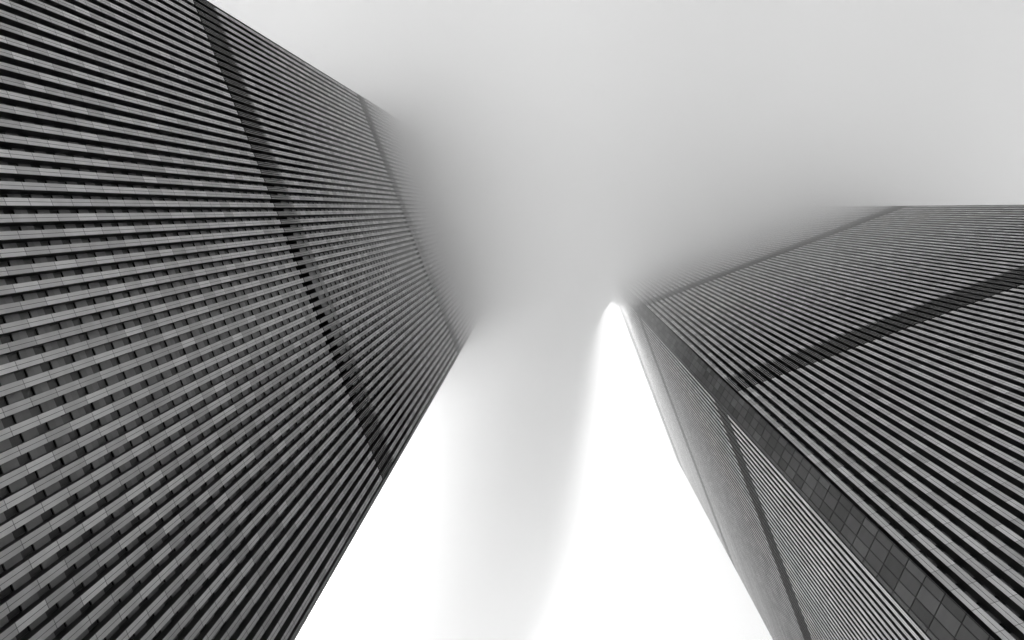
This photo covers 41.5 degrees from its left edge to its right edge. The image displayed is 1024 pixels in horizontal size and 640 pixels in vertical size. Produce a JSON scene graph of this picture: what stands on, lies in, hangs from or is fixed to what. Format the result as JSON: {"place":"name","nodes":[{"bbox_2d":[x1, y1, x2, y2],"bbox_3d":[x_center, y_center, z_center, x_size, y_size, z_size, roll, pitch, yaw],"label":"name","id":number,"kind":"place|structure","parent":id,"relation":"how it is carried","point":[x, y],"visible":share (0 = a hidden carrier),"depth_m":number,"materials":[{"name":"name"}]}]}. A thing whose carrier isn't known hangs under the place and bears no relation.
{"place":"outdoors","nodes":[
{"label":"outdoors","id":0,"kind":"place"},
{"bbox_2d":[207,0,1023,639],"label":"sky","id":1,"kind":"structure","parent":0,"point":[542,492],"materials":[{"name":"white"}]},
{"label":"plaza","id":2,"kind":"structure","parent":0,"visible":0},
{"bbox_2d":[0,0,483,639],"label":"office tower","id":3,"kind":"structure","parent":2,"relation":"on","point":[240,308],"depth_m":106.18,"materials":[{"name":"metal"}]},
{"bbox_2d":[0,317,5,324],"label":"window","id":4,"kind":"structure","parent":3,"relation":"in","point":[2,321],"depth_m":72.22,"materials":[{"name":"black glass"}]},
{"bbox_2d":[0,396,7,407],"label":"window","id":5,"kind":"structure","parent":3,"relation":"in","point":[3,402],"depth_m":68.70,"materials":[{"name":"black glass"}]},
{"bbox_2d":[0,261,9,266],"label":"window","id":6,"kind":"structure","parent":3,"relation":"in","point":[4,263],"depth_m":75.30,"materials":[{"name":"black glass"}]},
{"bbox_2d":[0,485,10,498],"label":"window","id":7,"kind":"structure","parent":3,"relation":"in","point":[4,491],"depth_m":65.18,"materials":[{"name":"black glass"}]},
{"bbox_2d":[0,334,12,343],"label":"window","id":8,"kind":"structure","parent":3,"relation":"in","point":[4,339],"depth_m":71.82,"materials":[{"name":"black glass"}]},
{"bbox_2d":[0,585,13,600],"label":"window","id":9,"kind":"structure","parent":3,"relation":"in","point":[9,589],"depth_m":61.66,"materials":[{"name":"black glass"}]},
{"bbox_2d":[1,414,15,427],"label":"window","id":10,"kind":"structure","parent":3,"relation":"in","point":[8,421],"depth_m":68.41,"materials":[{"name":"black glass"}]},
{"bbox_2d":[4,278,16,284],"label":"window","id":11,"kind":"structure","parent":3,"relation":"in","point":[9,281],"depth_m":75.23,"materials":[{"name":"black glass"}]},
{"bbox_2d":[4,505,18,518],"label":"window","id":12,"kind":"structure","parent":3,"relation":"in","point":[12,511],"depth_m":65.06,"materials":[{"name":"black glass"}]},
{"bbox_2d":[7,352,20,361],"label":"window","id":13,"kind":"structure","parent":3,"relation":"in","point":[12,357],"depth_m":71.88,"materials":[{"name":"black glass"}]},
{"bbox_2d":[7,605,21,620],"bbox_3d":[-22.716,13.256,61.546,0.050,1.620,0.521,-21,-86,3],"label":"window","id":14,"kind":"structure","parent":3,"relation":"in","point":[17,610],"depth_m":61.67,"materials":[{"name":"black glass"}]},
{"bbox_2d":[9,433,23,446],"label":"window","id":15,"kind":"structure","parent":3,"relation":"in","point":[17,439],"depth_m":68.51,"materials":[{"name":"black glass"}]},
{"bbox_2d":[11,295,23,302],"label":"window","id":16,"kind":"structure","parent":3,"relation":"in","point":[18,298],"depth_m":75.30,"materials":[{"name":"black glass"}]},
{"bbox_2d":[12,525,26,538],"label":"window","id":17,"kind":"structure","parent":3,"relation":"in","point":[21,530],"depth_m":65.13,"materials":[{"name":"black glass"}]},
{"bbox_2d":[14,369,27,380],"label":"window","id":18,"kind":"structure","parent":3,"relation":"in","point":[21,374],"depth_m":71.96,"materials":[{"name":"black glass"}]},
{"bbox_2d":[15,626,29,639],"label":"window","id":19,"kind":"structure","parent":3,"relation":"in","point":[19,636],"depth_m":61.74,"materials":[{"name":"black glass"}]},
{"bbox_2d":[17,452,30,465],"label":"window","id":20,"kind":"structure","parent":3,"relation":"in","point":[22,459],"depth_m":68.58,"materials":[{"name":"black glass"}]},
{"bbox_2d":[18,311,30,319],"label":"window","id":21,"kind":"structure","parent":3,"relation":"in","point":[25,315],"depth_m":75.37,"materials":[{"name":"black glass"}]},
{"bbox_2d":[20,545,34,558],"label":"window","id":22,"kind":"structure","parent":3,"relation":"in","point":[30,549],"depth_m":65.18,"materials":[{"name":"black glass"}]},
{"bbox_2d":[21,387,34,398],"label":"window","id":23,"kind":"structure","parent":3,"relation":"in","point":[28,392],"depth_m":72.01,"materials":[{"name":"black glass"}]},
{"bbox_2d":[25,471,38,483],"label":"window","id":24,"kind":"structure","parent":3,"relation":"in","point":[33,476],"depth_m":68.64,"materials":[{"name":"black glass"}]},
{"bbox_2d":[26,328,37,337],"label":"window","id":25,"kind":"structure","parent":3,"relation":"in","point":[31,332],"depth_m":75.44,"materials":[{"name":"black glass"}]},
{"bbox_2d":[30,275,40,280],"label":"window","id":26,"kind":"structure","parent":3,"relation":"in","point":[34,277],"depth_m":78.90,"materials":[{"name":"black glass"}]},
{"bbox_2d":[29,404,42,416],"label":"window","id":27,"kind":"structure","parent":3,"relation":"in","point":[35,410],"depth_m":72.07,"materials":[{"name":"black glass"}]},
{"bbox_2d":[29,564,42,577],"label":"window","id":28,"kind":"structure","parent":3,"relation":"in","point":[37,569],"depth_m":65.25,"materials":[{"name":"black glass"}]},
{"bbox_2d":[33,345,44,354],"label":"window","id":29,"kind":"structure","parent":3,"relation":"in","point":[40,349],"depth_m":75.52,"materials":[{"name":"black glass"}]},
{"bbox_2d":[32,489,46,502],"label":"window","id":30,"kind":"structure","parent":3,"relation":"in","point":[40,495],"depth_m":68.70,"materials":[{"name":"black glass"}]},
{"bbox_2d":[36,291,47,297],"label":"window","id":31,"kind":"structure","parent":3,"relation":"in","point":[41,294],"depth_m":78.93,"materials":[{"name":"black glass"}]},
{"bbox_2d":[36,422,49,434],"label":"window","id":32,"kind":"structure","parent":3,"relation":"in","point":[42,428],"depth_m":72.14,"materials":[{"name":"black glass"}]},
{"bbox_2d":[37,583,50,597],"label":"window","id":33,"kind":"structure","parent":3,"relation":"in","point":[46,588],"depth_m":65.32,"materials":[{"name":"black glass"}]},
{"bbox_2d":[40,361,51,371],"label":"window","id":34,"kind":"structure","parent":3,"relation":"in","point":[46,366],"depth_m":75.61,"materials":[{"name":"black glass"}]},
{"bbox_2d":[40,508,53,521],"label":"window","id":35,"kind":"structure","parent":3,"relation":"in","point":[49,513],"depth_m":68.79,"materials":[{"name":"black glass"}]},
{"bbox_2d":[43,307,54,314],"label":"window","id":36,"kind":"structure","parent":3,"relation":"in","point":[49,310],"depth_m":79.03,"materials":[{"name":"black glass"}]},
{"bbox_2d":[44,440,56,451],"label":"window","id":37,"kind":"structure","parent":3,"relation":"in","point":[51,445],"depth_m":72.23,"materials":[{"name":"black glass"}]},
{"bbox_2d":[45,603,58,616],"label":"window","id":38,"kind":"structure","parent":3,"relation":"in","point":[55,606],"depth_m":65.41,"materials":[{"name":"black glass"}]},
{"bbox_2d":[47,378,59,389],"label":"window","id":39,"kind":"structure","parent":3,"relation":"in","point":[53,383],"depth_m":75.69,"materials":[{"name":"black glass"}]},
{"bbox_2d":[48,527,61,539],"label":"window","id":40,"kind":"structure","parent":3,"relation":"in","point":[57,531],"depth_m":68.86,"materials":[{"name":"black glass"}]},
{"bbox_2d":[50,323,60,331],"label":"window","id":41,"kind":"structure","parent":3,"relation":"in","point":[54,327],"depth_m":79.11,"materials":[{"name":"black glass"}]},
{"bbox_2d":[51,458,63,469],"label":"window","id":42,"kind":"structure","parent":3,"relation":"in","point":[58,463],"depth_m":72.28,"materials":[{"name":"black glass"}]},
{"bbox_2d":[54,395,65,406],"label":"window","id":43,"kind":"structure","parent":3,"relation":"in","point":[60,400],"depth_m":75.74,"materials":[{"name":"black glass"}]},
{"bbox_2d":[54,622,66,636],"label":"window","id":44,"kind":"structure","parent":3,"relation":"in","point":[63,626],"depth_m":65.49,"materials":[{"name":"black glass"}]},
{"bbox_2d":[56,545,68,557],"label":"window","id":45,"kind":"structure","parent":3,"relation":"in","point":[64,550],"depth_m":68.93,"materials":[{"name":"black glass"}]},
{"bbox_2d":[57,339,67,347],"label":"window","id":46,"kind":"structure","parent":3,"relation":"in","point":[61,343],"depth_m":79.20,"materials":[{"name":"black glass"}]},
{"bbox_2d":[59,287,69,293],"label":"window","id":47,"kind":"structure","parent":3,"relation":"in","point":[65,290],"depth_m":82.63,"materials":[{"name":"black glass"}]},
{"bbox_2d":[59,475,70,487],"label":"window","id":48,"kind":"structure","parent":3,"relation":"in","point":[66,480],"depth_m":72.35,"materials":[{"name":"black glass"}]},
{"bbox_2d":[61,412,72,423],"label":"window","id":49,"kind":"structure","parent":3,"relation":"in","point":[67,417],"depth_m":75.83,"materials":[{"name":"black glass"}]},
{"bbox_2d":[63,355,74,364],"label":"window","id":50,"kind":"structure","parent":3,"relation":"in","point":[69,359],"depth_m":79.24,"materials":[{"name":"black glass"}]},
{"bbox_2d":[64,564,75,576],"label":"window","id":51,"kind":"structure","parent":3,"relation":"in","point":[72,568],"depth_m":68.98,"materials":[{"name":"black glass"}]},
{"bbox_2d":[65,302,75,309],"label":"window","id":52,"kind":"structure","parent":3,"relation":"in","point":[69,306],"depth_m":82.70,"materials":[{"name":"black glass"}]},
{"bbox_2d":[66,493,78,504],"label":"window","id":53,"kind":"structure","parent":3,"relation":"in","point":[73,498],"depth_m":72.43,"materials":[{"name":"black glass"}]},
{"bbox_2d":[68,429,79,440],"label":"window","id":54,"kind":"structure","parent":3,"relation":"in","point":[74,434],"depth_m":75.87,"materials":[{"name":"black glass"}]},
{"bbox_2d":[70,370,80,380],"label":"window","id":55,"kind":"structure","parent":3,"relation":"in","point":[75,375],"depth_m":79.33,"materials":[{"name":"black glass"}]},
{"bbox_2d":[72,318,82,325],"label":"window","id":56,"kind":"structure","parent":3,"relation":"in","point":[77,321],"depth_m":82.77,"materials":[{"name":"black glass"}]},
{"bbox_2d":[72,582,83,594],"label":"window","id":57,"kind":"structure","parent":3,"relation":"in","point":[80,586],"depth_m":69.06,"materials":[{"name":"black glass"}]},
{"bbox_2d":[74,511,85,522],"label":"window","id":58,"kind":"structure","parent":3,"relation":"in","point":[81,515],"depth_m":72.50,"materials":[{"name":"black glass"}]},
{"bbox_2d":[75,446,86,456],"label":"window","id":59,"kind":"structure","parent":3,"relation":"in","point":[81,451],"depth_m":75.99,"materials":[{"name":"black glass"}]},
{"bbox_2d":[77,386,87,397],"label":"window","id":60,"kind":"structure","parent":3,"relation":"in","point":[82,391],"depth_m":79.40,"materials":[{"name":"black glass"}]},
{"bbox_2d":[78,333,88,341],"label":"window","id":61,"kind":"structure","parent":3,"relation":"in","point":[83,337],"depth_m":82.86,"materials":[{"name":"black glass"}]},
{"bbox_2d":[80,601,90,613],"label":"window","id":62,"kind":"structure","parent":3,"relation":"in","point":[88,604],"depth_m":69.13,"materials":[{"name":"black glass"}]},
{"bbox_2d":[81,528,92,540],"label":"window","id":63,"kind":"structure","parent":3,"relation":"in","point":[85,535],"depth_m":72.58,"materials":[{"name":"black glass"}]},
{"bbox_2d":[82,463,93,473],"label":"window","id":64,"kind":"structure","parent":3,"relation":"in","point":[89,467],"depth_m":76.01,"materials":[{"name":"black glass"}]},
{"bbox_2d":[83,403,94,413],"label":"window","id":65,"kind":"structure","parent":3,"relation":"in","point":[88,408],"depth_m":79.48,"materials":[{"name":"black glass"}]},
{"bbox_2d":[85,348,94,357],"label":"window","id":66,"kind":"structure","parent":3,"relation":"in","point":[90,352],"depth_m":82.92,"materials":[{"name":"black glass"}]},
{"bbox_2d":[86,298,95,305],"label":"window","id":67,"kind":"structure","parent":3,"relation":"in","point":[90,301],"depth_m":86.36,"materials":[{"name":"black glass"}]},
{"bbox_2d":[89,546,99,557],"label":"window","id":68,"kind":"structure","parent":3,"relation":"in","point":[95,550],"depth_m":72.63,"materials":[{"name":"black glass"}]},
{"bbox_2d":[89,480,100,490],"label":"window","id":69,"kind":"structure","parent":3,"relation":"in","point":[96,484],"depth_m":76.09,"materials":[{"name":"black glass"}]},
{"bbox_2d":[90,419,100,429],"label":"window","id":70,"kind":"structure","parent":3,"relation":"in","point":[95,424],"depth_m":79.51,"materials":[{"name":"black glass"}]},
{"bbox_2d":[91,363,101,373],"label":"window","id":71,"kind":"structure","parent":3,"relation":"in","point":[96,368],"depth_m":82.96,"materials":[{"name":"black glass"}]},
{"bbox_2d":[92,313,101,320],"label":"window","id":72,"kind":"structure","parent":3,"relation":"in","point":[96,317],"depth_m":86.42,"materials":[{"name":"black glass"}]},
{"bbox_2d":[96,497,106,507],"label":"window","id":73,"kind":"structure","parent":3,"relation":"in","point":[102,501],"depth_m":76.15,"materials":[{"name":"black glass"}]},
{"bbox_2d":[96,564,106,574],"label":"window","id":74,"kind":"structure","parent":3,"relation":"in","point":[103,567],"depth_m":72.70,"materials":[{"name":"black glass"}]},
{"bbox_2d":[97,379,107,388],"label":"window","id":75,"kind":"structure","parent":3,"relation":"in","point":[102,383],"depth_m":83.03,"materials":[{"name":"black glass"}]},
{"bbox_2d":[97,435,107,445],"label":"window","id":76,"kind":"structure","parent":3,"relation":"in","point":[102,440],"depth_m":79.59,"materials":[{"name":"black glass"}]},
{"bbox_2d":[98,328,107,335],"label":"window","id":77,"kind":"structure","parent":3,"relation":"in","point":[103,331],"depth_m":86.50,"materials":[{"name":"black glass"}]},
{"bbox_2d":[103,513,113,524],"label":"window","id":78,"kind":"structure","parent":3,"relation":"in","point":[110,517],"depth_m":76.22,"materials":[{"name":"black glass"}]},
{"bbox_2d":[104,394,113,404],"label":"window","id":79,"kind":"structure","parent":3,"relation":"in","point":[108,399],"depth_m":83.15,"materials":[{"name":"black glass"}]},
{"bbox_2d":[104,451,113,461],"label":"window","id":80,"kind":"structure","parent":3,"relation":"in","point":[108,456],"depth_m":79.67,"materials":[{"name":"black glass"}]},
{"bbox_2d":[104,342,113,350],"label":"window","id":81,"kind":"structure","parent":3,"relation":"in","point":[108,346],"depth_m":86.55,"materials":[{"name":"black glass"}]},
{"bbox_2d":[110,357,119,366],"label":"window","id":82,"kind":"structure","parent":3,"relation":"in","point":[114,361],"depth_m":86.63,"materials":[{"name":"black glass"}]},
{"bbox_2d":[110,468,119,477],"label":"window","id":83,"kind":"structure","parent":3,"relation":"in","point":[115,472],"depth_m":79.75,"materials":[{"name":"black glass"}]},
{"bbox_2d":[110,410,120,419],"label":"window","id":84,"kind":"structure","parent":3,"relation":"in","point":[114,415],"depth_m":83.22,"materials":[{"name":"black glass"}]},
{"bbox_2d":[110,530,120,540],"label":"window","id":85,"kind":"structure","parent":3,"relation":"in","point":[116,534],"depth_m":76.28,"materials":[{"name":"black glass"}]},
{"bbox_2d":[116,323,124,330],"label":"window","id":86,"kind":"structure","parent":3,"relation":"in","point":[121,326],"depth_m":90.17,"materials":[{"name":"black glass"}]},
{"bbox_2d":[116,372,125,381],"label":"window","id":87,"kind":"structure","parent":3,"relation":"in","point":[121,376],"depth_m":86.73,"materials":[{"name":"black glass"}]},
{"bbox_2d":[117,425,126,434],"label":"window","id":88,"kind":"structure","parent":3,"relation":"in","point":[120,430],"depth_m":83.27,"materials":[{"name":"black glass"}]},
{"bbox_2d":[117,483,126,493],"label":"window","id":89,"kind":"structure","parent":3,"relation":"in","point":[123,487],"depth_m":79.84,"materials":[{"name":"black glass"}]},
{"bbox_2d":[122,337,130,345],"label":"window","id":90,"kind":"structure","parent":3,"relation":"in","point":[126,341],"depth_m":90.21,"materials":[{"name":"black glass"}]},
{"bbox_2d":[122,387,131,395],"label":"window","id":91,"kind":"structure","parent":3,"relation":"in","point":[127,391],"depth_m":86.80,"materials":[{"name":"black glass"}]},
{"bbox_2d":[123,441,132,450],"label":"window","id":92,"kind":"structure","parent":3,"relation":"in","point":[128,445],"depth_m":83.29,"materials":[{"name":"black glass"}]},
{"bbox_2d":[124,499,133,509],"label":"window","id":93,"kind":"structure","parent":3,"relation":"in","point":[129,503],"depth_m":79.92,"materials":[{"name":"black glass"}]},
{"bbox_2d":[128,351,136,359],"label":"window","id":94,"kind":"structure","parent":3,"relation":"in","point":[132,355],"depth_m":90.32,"materials":[{"name":"black glass"}]},
{"bbox_2d":[128,401,137,410],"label":"window","id":95,"kind":"structure","parent":3,"relation":"in","point":[133,406],"depth_m":86.83,"materials":[{"name":"black glass"}]},
{"bbox_2d":[129,456,138,465],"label":"window","id":96,"kind":"structure","parent":3,"relation":"in","point":[133,461],"depth_m":83.37,"materials":[{"name":"black glass"}]},
{"bbox_2d":[133,365,142,374],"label":"window","id":97,"kind":"structure","parent":3,"relation":"in","point":[138,369],"depth_m":90.37,"materials":[{"name":"black glass"}]},
{"bbox_2d":[135,416,143,425],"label":"window","id":98,"kind":"structure","parent":3,"relation":"in","point":[139,420],"depth_m":86.95,"materials":[{"name":"black glass"}]},
{"bbox_2d":[140,379,148,388],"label":"window","id":99,"kind":"structure","parent":3,"relation":"in","point":[143,383],"depth_m":90.48,"materials":[{"name":"black glass"}]},
{"bbox_2d":[141,431,149,440],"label":"window","id":100,"kind":"structure","parent":3,"relation":"in","point":[145,435],"depth_m":86.99,"materials":[{"name":"black glass"}]},
{"bbox_2d":[144,346,152,353],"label":"window","id":101,"kind":"structure","parent":3,"relation":"in","point":[148,349],"depth_m":93.94,"materials":[{"name":"black glass"}]},
{"bbox_2d":[145,394,153,402],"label":"window","id":102,"kind":"structure","parent":3,"relation":"in","point":[149,398],"depth_m":90.47,"materials":[{"name":"black glass"}]},
{"bbox_2d":[150,359,157,367],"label":"window","id":103,"kind":"structure","parent":3,"relation":"in","point":[153,363],"depth_m":94.00,"materials":[{"name":"black glass"}]},
{"bbox_2d":[610,205,1023,639],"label":"office tower","id":104,"kind":"structure","parent":2,"relation":"on","point":[837,392],"depth_m":145.17,"materials":[{"name":"metal"}]},
{"bbox_2d":[976,602,986,611],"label":"window","id":105,"kind":"structure","parent":104,"relation":"in","point":[978,603],"depth_m":71.86,"materials":[{"name":"black glass"}]},
{"bbox_2d":[999,623,1011,633],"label":"window","id":106,"kind":"structure","parent":104,"relation":"in","point":[1001,624],"depth_m":68.15,"materials":[{"name":"black glass"}]}
]}

